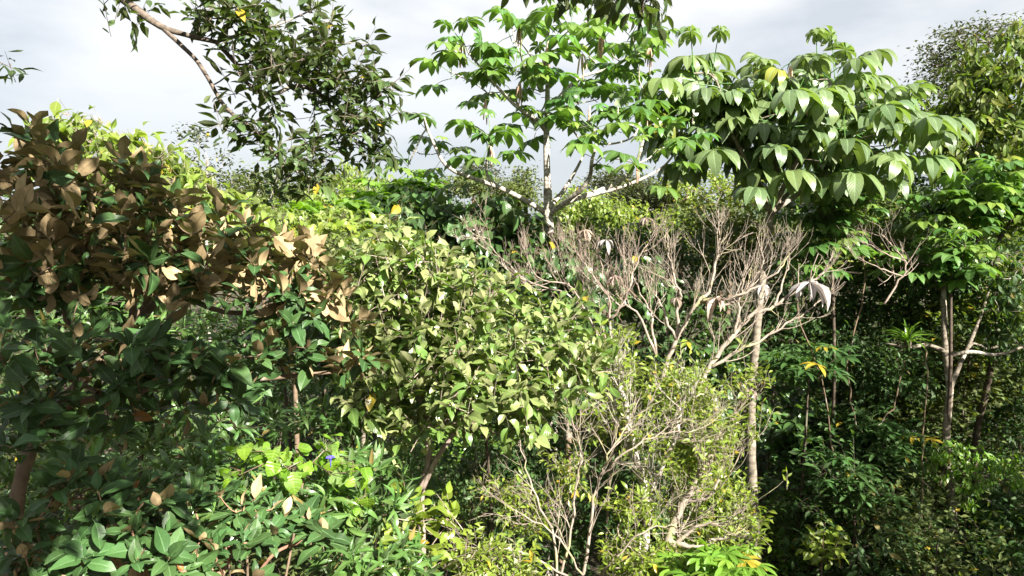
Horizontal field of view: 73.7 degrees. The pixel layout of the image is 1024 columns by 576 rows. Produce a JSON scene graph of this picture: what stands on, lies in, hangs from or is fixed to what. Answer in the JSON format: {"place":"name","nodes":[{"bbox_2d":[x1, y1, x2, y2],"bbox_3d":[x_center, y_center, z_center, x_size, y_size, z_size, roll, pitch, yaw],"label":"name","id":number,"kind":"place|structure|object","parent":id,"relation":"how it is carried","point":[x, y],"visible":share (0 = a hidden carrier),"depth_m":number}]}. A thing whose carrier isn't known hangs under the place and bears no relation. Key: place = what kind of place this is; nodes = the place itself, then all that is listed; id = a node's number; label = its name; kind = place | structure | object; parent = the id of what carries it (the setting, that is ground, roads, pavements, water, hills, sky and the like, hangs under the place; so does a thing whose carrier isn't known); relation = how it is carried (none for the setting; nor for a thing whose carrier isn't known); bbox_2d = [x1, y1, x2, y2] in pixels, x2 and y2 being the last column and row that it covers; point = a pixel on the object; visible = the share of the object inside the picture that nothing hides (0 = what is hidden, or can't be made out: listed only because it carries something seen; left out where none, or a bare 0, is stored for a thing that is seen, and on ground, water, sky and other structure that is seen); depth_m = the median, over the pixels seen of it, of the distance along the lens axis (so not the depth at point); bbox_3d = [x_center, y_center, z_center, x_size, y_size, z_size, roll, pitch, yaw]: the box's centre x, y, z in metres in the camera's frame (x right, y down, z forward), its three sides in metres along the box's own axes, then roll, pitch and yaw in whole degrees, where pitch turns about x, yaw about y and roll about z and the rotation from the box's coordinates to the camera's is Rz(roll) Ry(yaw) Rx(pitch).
{"place":"outdoors","nodes":[
{"label":"outdoors","id":0,"kind":"place"},
{"bbox_2d":[0,220,1023,575],"bbox_3d":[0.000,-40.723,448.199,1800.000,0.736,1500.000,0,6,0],"label":"ground","id":1,"kind":"structure","parent":0,"point":[594,562],"depth_m":18.18},
{"bbox_2d":[0,440,87,539],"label":"narrow leaf shrub","id":2,"kind":"object","parent":1,"relation":"on","point":[8,477],"visible":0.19,"depth_m":5.25},
{"bbox_2d":[26,434,171,575],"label":"forest shrub","id":3,"kind":"object","parent":1,"relation":"on","point":[148,524],"visible":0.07,"depth_m":8.45},
{"bbox_2d":[0,180,211,521],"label":"understory shrub","id":4,"kind":"object","parent":1,"relation":"on","point":[109,311],"visible":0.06,"depth_m":8.06},
{"bbox_2d":[4,98,247,572],"bbox_3d":[-5.186,1.422,9.270,3.146,7.802,2.168,0,6,0],"label":"droopy bright tree","id":5,"kind":"object","parent":1,"relation":"on","point":[184,173],"visible":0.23,"depth_m":8.80},
{"bbox_2d":[37,403,229,506],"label":"narrow leaf shrub","id":6,"kind":"object","parent":1,"relation":"on","point":[162,441],"visible":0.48,"depth_m":5.60},
{"bbox_2d":[0,378,292,477],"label":"understory shrub","id":7,"kind":"object","parent":1,"relation":"on","point":[244,424],"visible":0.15,"depth_m":6.55},
{"bbox_2d":[0,443,300,575],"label":"brown leaf shrub","id":8,"kind":"object","parent":1,"relation":"on","point":[183,541],"visible":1,"depth_m":3.03},
{"bbox_2d":[0,284,304,514],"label":"understory shrub","id":9,"kind":"object","parent":1,"relation":"on","point":[208,318],"visible":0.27,"depth_m":6.77},
{"bbox_2d":[0,108,392,575],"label":"brown leaf tree","id":10,"kind":"object","parent":1,"relation":"on","point":[105,241],"visible":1,"depth_m":3.63},
{"bbox_2d":[165,122,242,459],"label":"sparse tree","id":11,"kind":"object","parent":1,"relation":"on","point":[208,175],"visible":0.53,"depth_m":16.95},
{"bbox_2d":[156,430,267,575],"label":"narrow leaf shrub","id":12,"kind":"object","parent":1,"relation":"on","point":[210,459],"visible":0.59,"depth_m":4.97},
{"bbox_2d":[0,0,433,212],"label":"overhanging tree","id":13,"kind":"object","parent":1,"relation":"on","point":[275,65],"visible":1,"depth_m":5.00},
{"bbox_2d":[128,440,352,575],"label":"forest shrub","id":14,"kind":"object","parent":1,"relation":"on","point":[295,563],"visible":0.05,"depth_m":9.38},
{"bbox_2d":[188,473,303,575],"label":"narrow leaf shrub","id":15,"kind":"object","parent":1,"relation":"on","point":[275,486],"visible":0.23,"depth_m":4.49},
{"bbox_2d":[178,524,316,575],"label":"forest shrub","id":16,"kind":"object","parent":1,"relation":"on","point":[263,560],"visible":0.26,"depth_m":7.84},
{"bbox_2d":[205,362,302,471],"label":"forest shrub","id":17,"kind":"object","parent":1,"relation":"on","point":[262,418],"visible":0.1,"depth_m":16.52},
{"bbox_2d":[204,181,330,574],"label":"droopy bright tree","id":18,"kind":"object","parent":1,"relation":"on","point":[264,214],"visible":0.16,"depth_m":9.23},
{"bbox_2d":[213,161,323,441],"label":"tree","id":19,"kind":"object","parent":1,"relation":"on","point":[240,181],"visible":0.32,"depth_m":17.35},
{"bbox_2d":[240,349,332,473],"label":"forest shrub","id":20,"kind":"object","parent":1,"relation":"on","point":[311,388],"visible":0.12,"depth_m":15.75},
{"bbox_2d":[219,433,374,575],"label":"heart leaf vine","id":21,"kind":"object","parent":1,"relation":"on","point":[293,482],"visible":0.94,"depth_m":4.60},
{"bbox_2d":[242,462,363,575],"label":"narrow leaf shrub","id":22,"kind":"object","parent":1,"relation":"on","point":[334,500],"visible":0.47,"depth_m":4.66},
{"bbox_2d":[261,494,350,567],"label":"brown leaf shrub","id":23,"kind":"object","parent":1,"relation":"on","point":[315,523],"visible":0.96,"depth_m":3.48},
{"bbox_2d":[224,272,389,556],"bbox_3d":[-2.208,2.742,8.002,1.948,6.027,2.001,0,6,0],"label":"understory shrub","id":24,"kind":"object","parent":1,"relation":"on","point":[326,378],"visible":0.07,"depth_m":7.46},
{"bbox_2d":[253,200,366,550],"bbox_3d":[-3.289,1.993,11.176,1.947,6.930,1.880,0,6,0],"label":"tree","id":25,"kind":"object","parent":1,"relation":"on","point":[316,219],"visible":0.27,"depth_m":10.58},
{"bbox_2d":[261,384,390,563],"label":"narrow leaf shrub","id":26,"kind":"object","parent":1,"relation":"on","point":[329,424],"visible":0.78,"depth_m":6.07},
{"bbox_2d":[276,190,385,475],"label":"trumpet sapling","id":27,"kind":"object","parent":1,"relation":"on","point":[361,204],"visible":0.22,"depth_m":11.51},
{"bbox_2d":[260,174,404,446],"bbox_3d":[-4.498,0.697,18.541,3.218,7.652,6.369,0,6,0],"label":"distant tree","id":28,"kind":"object","parent":1,"relation":"on","point":[321,200],"visible":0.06,"depth_m":18.57},
{"bbox_2d":[322,159,372,198],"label":"distant tree","id":29,"kind":"object","parent":1,"relation":"on","point":[347,167],"visible":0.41,"depth_m":27.21},
{"bbox_2d":[295,211,401,556],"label":"soft shrub","id":30,"kind":"object","parent":1,"relation":"on","point":[322,228],"visible":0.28,"depth_m":9.19},
{"bbox_2d":[295,520,442,575],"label":"narrow leaf shrub","id":31,"kind":"object","parent":1,"relation":"on","point":[365,561],"visible":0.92,"depth_m":4.65},
{"bbox_2d":[320,442,421,573],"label":"narrow leaf shrub","id":32,"kind":"object","parent":1,"relation":"on","point":[374,517],"visible":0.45,"depth_m":5.10},
{"bbox_2d":[341,165,451,476],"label":"trumpet sapling","id":33,"kind":"object","parent":1,"relation":"on","point":[389,189],"visible":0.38,"depth_m":14.37},
{"bbox_2d":[362,481,462,575],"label":"glossy leaf tree","id":34,"kind":"object","parent":1,"relation":"on","point":[446,509],"visible":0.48,"depth_m":6.03},
{"bbox_2d":[370,436,492,575],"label":"understory shrub","id":35,"kind":"object","parent":1,"relation":"on","point":[435,484],"visible":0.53,"depth_m":8.83},
{"bbox_2d":[325,292,591,557],"bbox_3d":[-0.627,2.902,8.195,3.252,5.938,1.568,0,6,0],"label":"understory shrub","id":36,"kind":"object","parent":1,"relation":"on","point":[418,404],"visible":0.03,"depth_m":8.07},
{"bbox_2d":[309,204,622,570],"bbox_3d":[-0.491,2.563,6.719,3.121,6.746,2.275,0,6,0],"label":"glossy leaf tree","id":37,"kind":"object","parent":1,"relation":"on","point":[482,372],"visible":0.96,"depth_m":6.17},
{"bbox_2d":[370,176,575,575],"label":"round leaf tree","id":38,"kind":"object","parent":1,"relation":"on","point":[441,209],"visible":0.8,"depth_m":11.03},
{"bbox_2d":[424,422,542,540],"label":"understory shrub","id":39,"kind":"object","parent":1,"relation":"on","point":[456,438],"visible":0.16,"depth_m":11.35},
{"bbox_2d":[431,168,537,208],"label":"distant tree","id":40,"kind":"object","parent":1,"relation":"on","point":[473,189],"visible":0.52,"depth_m":33.37},
{"bbox_2d":[431,443,545,575],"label":"forest shrub","id":41,"kind":"object","parent":1,"relation":"on","point":[484,510],"visible":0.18,"depth_m":10.60},
{"bbox_2d":[436,522,552,575],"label":"leafy shrub","id":42,"kind":"object","parent":1,"relation":"on","point":[476,564],"visible":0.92,"depth_m":6.96},
{"bbox_2d":[435,427,562,528],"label":"understory shrub","id":43,"kind":"object","parent":1,"relation":"on","point":[496,454],"visible":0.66,"depth_m":9.06},
{"bbox_2d":[1,351,1022,575],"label":"ground cover","id":44,"kind":"object","parent":1,"relation":"on","point":[789,569],"visible":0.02,"depth_m":14.22},
{"bbox_2d":[497,163,543,263],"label":"distant tree","id":45,"kind":"object","parent":1,"relation":"on","point":[526,185],"visible":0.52,"depth_m":35.66},
{"bbox_2d":[468,444,597,561],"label":"leafy shrub","id":46,"kind":"object","parent":1,"relation":"on","point":[508,495],"visible":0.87,"depth_m":7.94},
{"bbox_2d":[473,393,627,575],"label":"understory shrub","id":47,"kind":"object","parent":1,"relation":"on","point":[577,541],"visible":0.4,"depth_m":9.02},
{"bbox_2d":[382,0,721,575],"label":"trumpet tree","id":48,"kind":"object","parent":1,"relation":"on","point":[532,71],"visible":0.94,"depth_m":10.74},
{"bbox_2d":[479,234,683,572],"bbox_3d":[1.176,2.213,11.969,3.720,6.383,3.556,0,6,0],"label":"round leaf tree","id":49,"kind":"object","parent":1,"relation":"on","point":[624,311],"visible":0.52,"depth_m":10.80},
{"bbox_2d":[535,181,632,447],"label":"distant tree","id":50,"kind":"object","parent":1,"relation":"on","point":[576,217],"visible":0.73,"depth_m":17.41},
{"bbox_2d":[426,370,743,575],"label":"bare bush","id":51,"kind":"object","parent":1,"relation":"on","point":[597,488],"visible":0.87,"depth_m":7.31},
{"bbox_2d":[501,0,673,43],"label":"canopy tree","id":52,"kind":"object","parent":1,"relation":"on","point":[610,10],"visible":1,"depth_m":2.74},
{"bbox_2d":[569,161,635,325],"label":"distant tree","id":53,"kind":"object","parent":1,"relation":"on","point":[608,179],"visible":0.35,"depth_m":37.64},
{"bbox_2d":[567,350,654,575],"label":"leafy shrub","id":54,"kind":"object","parent":1,"relation":"on","point":[600,423],"visible":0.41,"depth_m":8.53},
{"bbox_2d":[567,435,696,574],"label":"understory shrub","id":55,"kind":"object","parent":1,"relation":"on","point":[620,486],"visible":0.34,"depth_m":9.55},
{"bbox_2d":[595,481,690,575],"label":"leafy shrub","id":56,"kind":"object","parent":1,"relation":"on","point":[624,506],"visible":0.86,"depth_m":7.47},
{"bbox_2d":[572,211,720,466],"bbox_3d":[2.872,1.687,15.038,3.308,6.743,2.681,0,6,0],"label":"understory shrub","id":57,"kind":"object","parent":1,"relation":"on","point":[643,238],"visible":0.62,"depth_m":14.47},
{"bbox_2d":[574,304,718,575],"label":"leafy shrub","id":58,"kind":"object","parent":1,"relation":"on","point":[632,440],"visible":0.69,"depth_m":7.96},
{"bbox_2d":[605,166,702,346],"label":"distant tree","id":59,"kind":"object","parent":1,"relation":"on","point":[635,191],"visible":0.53,"depth_m":29.06},
{"bbox_2d":[606,199,704,433],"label":"distant tree","id":60,"kind":"object","parent":1,"relation":"on","point":[635,209],"visible":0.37,"depth_m":18.91},
{"bbox_2d":[610,254,744,426],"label":"understory shrub","id":61,"kind":"object","parent":1,"relation":"on","point":[649,350],"visible":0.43,"depth_m":13.02},
{"bbox_2d":[629,355,728,575],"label":"leafy shrub","id":62,"kind":"object","parent":1,"relation":"on","point":[666,381],"visible":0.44,"depth_m":8.68},
{"bbox_2d":[642,411,733,539],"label":"leafy shrub","id":63,"kind":"object","parent":1,"relation":"on","point":[689,455],"visible":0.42,"depth_m":8.37},
{"bbox_2d":[658,177,717,371],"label":"distant tree","id":64,"kind":"object","parent":1,"relation":"on","point":[680,186],"visible":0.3,"depth_m":25.65},
{"bbox_2d":[658,493,719,575],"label":"leafy shrub","id":65,"kind":"object","parent":1,"relation":"on","point":[690,506],"visible":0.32,"depth_m":8.27},
{"bbox_2d":[646,538,777,575],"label":"palm leaf plant","id":66,"kind":"object","parent":1,"relation":"on","point":[723,560],"visible":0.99,"depth_m":7.08},
{"bbox_2d":[664,446,770,566],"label":"understory shrub","id":67,"kind":"object","parent":1,"relation":"on","point":[714,529],"visible":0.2,"depth_m":9.68},
{"bbox_2d":[645,292,793,544],"bbox_3d":[3.836,2.746,12.806,2.719,5.347,2.543,0,6,0],"label":"understory shrub","id":68,"kind":"object","parent":1,"relation":"on","point":[693,344],"visible":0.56,"depth_m":12.34},
{"bbox_2d":[683,169,779,379],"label":"distant tree","id":69,"kind":"object","parent":1,"relation":"on","point":[714,181],"visible":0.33,"depth_m":23.49},
{"bbox_2d":[661,189,817,454],"bbox_3d":[5.089,1.278,16.122,3.386,7.226,4.531,0,6,0],"label":"understory shrub","id":70,"kind":"object","parent":1,"relation":"on","point":[753,226],"visible":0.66,"depth_m":15.45},
{"bbox_2d":[683,458,795,549],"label":"forest shrub","id":71,"kind":"object","parent":1,"relation":"on","point":[765,478],"visible":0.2,"depth_m":12.86},
{"bbox_2d":[718,263,859,532],"bbox_3d":[5.351,2.206,13.553,2.686,5.798,2.364,0,6,0],"label":"understory shrub","id":72,"kind":"object","parent":1,"relation":"on","point":[767,328],"visible":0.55,"depth_m":13.15},
{"bbox_2d":[740,482,840,575],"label":"leafy shrub","id":73,"kind":"object","parent":1,"relation":"on","point":[789,554],"visible":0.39,"depth_m":12.50},
{"bbox_2d":[634,25,978,562],"bbox_3d":[5.086,0.356,12.512,6.021,10.216,4.197,0,6,0],"label":"trumpet tree","id":74,"kind":"object","parent":1,"relation":"on","point":[830,132],"visible":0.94,"depth_m":11.34},
{"bbox_2d":[843,208,904,438],"bbox_3d":[6.545,0.646,12.430,1.172,4.191,0.806,0,6,0],"label":"liana","id":75,"kind":"object","parent":74,"relation":"hanging from","point":[854,338],"visible":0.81,"depth_m":12.40},
{"bbox_2d":[756,375,859,534],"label":"understory shrub","id":76,"kind":"object","parent":1,"relation":"on","point":[787,432],"visible":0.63,"depth_m":12.97},
{"bbox_2d":[758,337,864,575],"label":"understory shrub","id":77,"kind":"object","parent":1,"relation":"on","point":[798,360],"visible":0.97,"depth_m":11.91},
{"bbox_2d":[758,436,871,575],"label":"forest shrub","id":78,"kind":"object","parent":1,"relation":"on","point":[787,520],"visible":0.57,"depth_m":11.94},
{"bbox_2d":[795,516,853,575],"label":"leafy shrub","id":79,"kind":"object","parent":1,"relation":"on","point":[817,547],"visible":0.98,"depth_m":11.00},
{"bbox_2d":[765,186,890,490],"bbox_3d":[5.793,1.477,12.656,2.389,7.331,2.299,0,6,0],"label":"trumpet tree","id":80,"kind":"object","parent":1,"relation":"on","point":[828,211],"visible":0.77,"depth_m":12.08},
{"bbox_2d":[779,258,909,489],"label":"understory shrub","id":81,"kind":"object","parent":1,"relation":"on","point":[868,310],"visible":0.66,"depth_m":13.21},
{"bbox_2d":[782,488,918,575],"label":"understory shrub","id":82,"kind":"object","parent":1,"relation":"on","point":[837,567],"visible":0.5,"depth_m":11.29},
{"bbox_2d":[796,442,911,571],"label":"understory shrub","id":83,"kind":"object","parent":1,"relation":"on","point":[848,476],"visible":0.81,"depth_m":11.25},
{"bbox_2d":[768,168,940,409],"bbox_3d":[8.319,0.825,16.630,4.486,7.814,3.410,0,6,0],"label":"understory shrub","id":84,"kind":"object","parent":1,"relation":"on","point":[791,212],"visible":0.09,"depth_m":16.14},
{"bbox_2d":[767,330,945,441],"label":"understory shrub","id":85,"kind":"object","parent":1,"relation":"on","point":[839,400],"visible":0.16,"depth_m":14.93},
{"bbox_2d":[775,429,939,575],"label":"forest shrub","id":86,"kind":"object","parent":1,"relation":"on","point":[863,554],"visible":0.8,"depth_m":11.02},
{"bbox_2d":[796,390,933,548],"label":"understory shrub","id":87,"kind":"object","parent":1,"relation":"on","point":[859,446],"visible":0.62,"depth_m":12.32},
{"bbox_2d":[815,193,945,416],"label":"understory shrub","id":88,"kind":"object","parent":1,"relation":"on","point":[881,226],"visible":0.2,"depth_m":14.54},
{"bbox_2d":[827,401,944,508],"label":"understory shrub","id":89,"kind":"object","parent":1,"relation":"on","point":[890,425],"visible":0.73,"depth_m":12.04},
{"bbox_2d":[800,466,985,568],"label":"understory shrub","id":90,"kind":"object","parent":1,"relation":"on","point":[915,508],"visible":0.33,"depth_m":11.78},
{"bbox_2d":[778,176,1013,416],"bbox_3d":[7.361,1.314,14.109,3.945,7.527,3.484,0,6,0],"label":"understory shrub","id":91,"kind":"object","parent":1,"relation":"on","point":[901,235],"visible":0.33,"depth_m":13.54},
{"bbox_2d":[848,418,948,568],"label":"forest shrub","id":92,"kind":"object","parent":1,"relation":"on","point":[915,483],"visible":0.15,"depth_m":12.08},
{"bbox_2d":[843,280,960,478],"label":"understory shrub","id":93,"kind":"object","parent":1,"relation":"on","point":[888,374],"visible":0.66,"depth_m":12.88},
{"bbox_2d":[855,500,986,575],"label":"understory shrub","id":94,"kind":"object","parent":1,"relation":"on","point":[933,552],"visible":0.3,"depth_m":11.38},
{"bbox_2d":[843,457,1023,575],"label":"forest shrub","id":95,"kind":"object","parent":1,"relation":"on","point":[939,531],"visible":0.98,"depth_m":10.56},
{"bbox_2d":[866,223,1006,510],"bbox_3d":[7.495,1.998,12.231,2.229,6.298,1.950,0,6,0],"label":"trumpet tree","id":96,"kind":"object","parent":1,"relation":"on","point":[951,260],"visible":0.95,"depth_m":11.88},
{"bbox_2d":[859,281,1023,406],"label":"understory shrub","id":97,"kind":"object","parent":1,"relation":"on","point":[959,332],"visible":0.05,"depth_m":15.56},
{"bbox_2d":[874,203,1023,495],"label":"understory shrub","id":98,"kind":"object","parent":1,"relation":"on","point":[965,307],"visible":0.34,"depth_m":12.77},
{"bbox_2d":[878,154,1023,497],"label":"trumpet tree","id":99,"kind":"object","parent":1,"relation":"on","point":[991,197],"visible":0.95,"depth_m":12.35},
{"bbox_2d":[882,323,1023,457],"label":"understory shrub","id":100,"kind":"object","parent":1,"relation":"on","point":[975,375],"visible":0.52,"depth_m":13.20},
{"bbox_2d":[885,231,1023,559],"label":"mottled trunk tree","id":101,"kind":"object","parent":1,"relation":"on","point":[1012,296],"visible":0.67,"depth_m":12.05},
{"bbox_2d":[916,344,938,555],"bbox_3d":[7.059,2.773,11.674,0.434,3.571,0.745,0,6,0],"label":"liana","id":102,"kind":"object","parent":101,"relation":"hanging from","point":[922,440],"visible":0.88,"depth_m":11.66},
{"bbox_2d":[893,373,1023,499],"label":"forest shrub","id":103,"kind":"object","parent":1,"relation":"on","point":[996,430],"visible":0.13,"depth_m":13.65},
{"bbox_2d":[897,10,1023,413],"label":"grey crown tree","id":104,"kind":"object","parent":1,"relation":"on","point":[941,63],"visible":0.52,"depth_m":21.76},
{"bbox_2d":[907,472,1022,542],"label":"understory shrub","id":105,"kind":"object","parent":1,"relation":"on","point":[994,518],"visible":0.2,"depth_m":11.91},
{"bbox_2d":[907,371,1023,492],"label":"understory shrub","id":106,"kind":"object","parent":1,"relation":"on","point":[970,442],"visible":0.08,"depth_m":14.76},
{"bbox_2d":[914,12,1023,228],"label":"tall edge tree","id":107,"kind":"object","parent":1,"relation":"on","point":[989,102],"visible":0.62,"depth_m":14.55},
{"bbox_2d":[918,438,1023,544],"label":"shrub","id":108,"kind":"object","parent":1,"relation":"on","point":[997,469],"visible":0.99,"depth_m":11.56},
{"bbox_2d":[931,475,1023,575],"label":"understory shrub","id":109,"kind":"object","parent":1,"relation":"on","point":[1015,558],"visible":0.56,"depth_m":11.46},
{"bbox_2d":[962,335,1023,506],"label":"understory shrub","id":110,"kind":"object","parent":1,"relation":"on","point":[1017,408],"visible":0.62,"depth_m":13.26},
{"bbox_2d":[0,0,1023,219],"label":"sky","id":111,"kind":"structure","parent":0,"point":[82,65]},
{"bbox_2d":[452,190,614,349],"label":"bare bush","id":112,"kind":"object","parent":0,"point":[524,278],"visible":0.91,"depth_m":9.58},
{"bbox_2d":[554,204,672,380],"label":"bare bush","id":113,"kind":"object","parent":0,"point":[621,305],"visible":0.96,"depth_m":9.29},
{"bbox_2d":[621,198,806,379],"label":"bare bush","id":114,"kind":"object","parent":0,"point":[702,299],"visible":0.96,"depth_m":9.39},
{"bbox_2d":[645,337,791,557],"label":"bare bush","id":115,"kind":"object","parent":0,"point":[701,476],"visible":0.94,"depth_m":7.66},
{"bbox_2d":[698,221,852,385],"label":"bare bush","id":116,"kind":"object","parent":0,"point":[733,335],"visible":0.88,"depth_m":9.17},
{"bbox_2d":[787,254,830,311],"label":"dead leaf","id":117,"kind":"object","parent":116,"relation":"attached to","point":[814,287],"visible":0.98,"depth_m":8.96},
{"bbox_2d":[835,203,931,304],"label":"bare bush","id":118,"kind":"object","parent":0,"point":[898,279],"visible":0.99,"depth_m":11.46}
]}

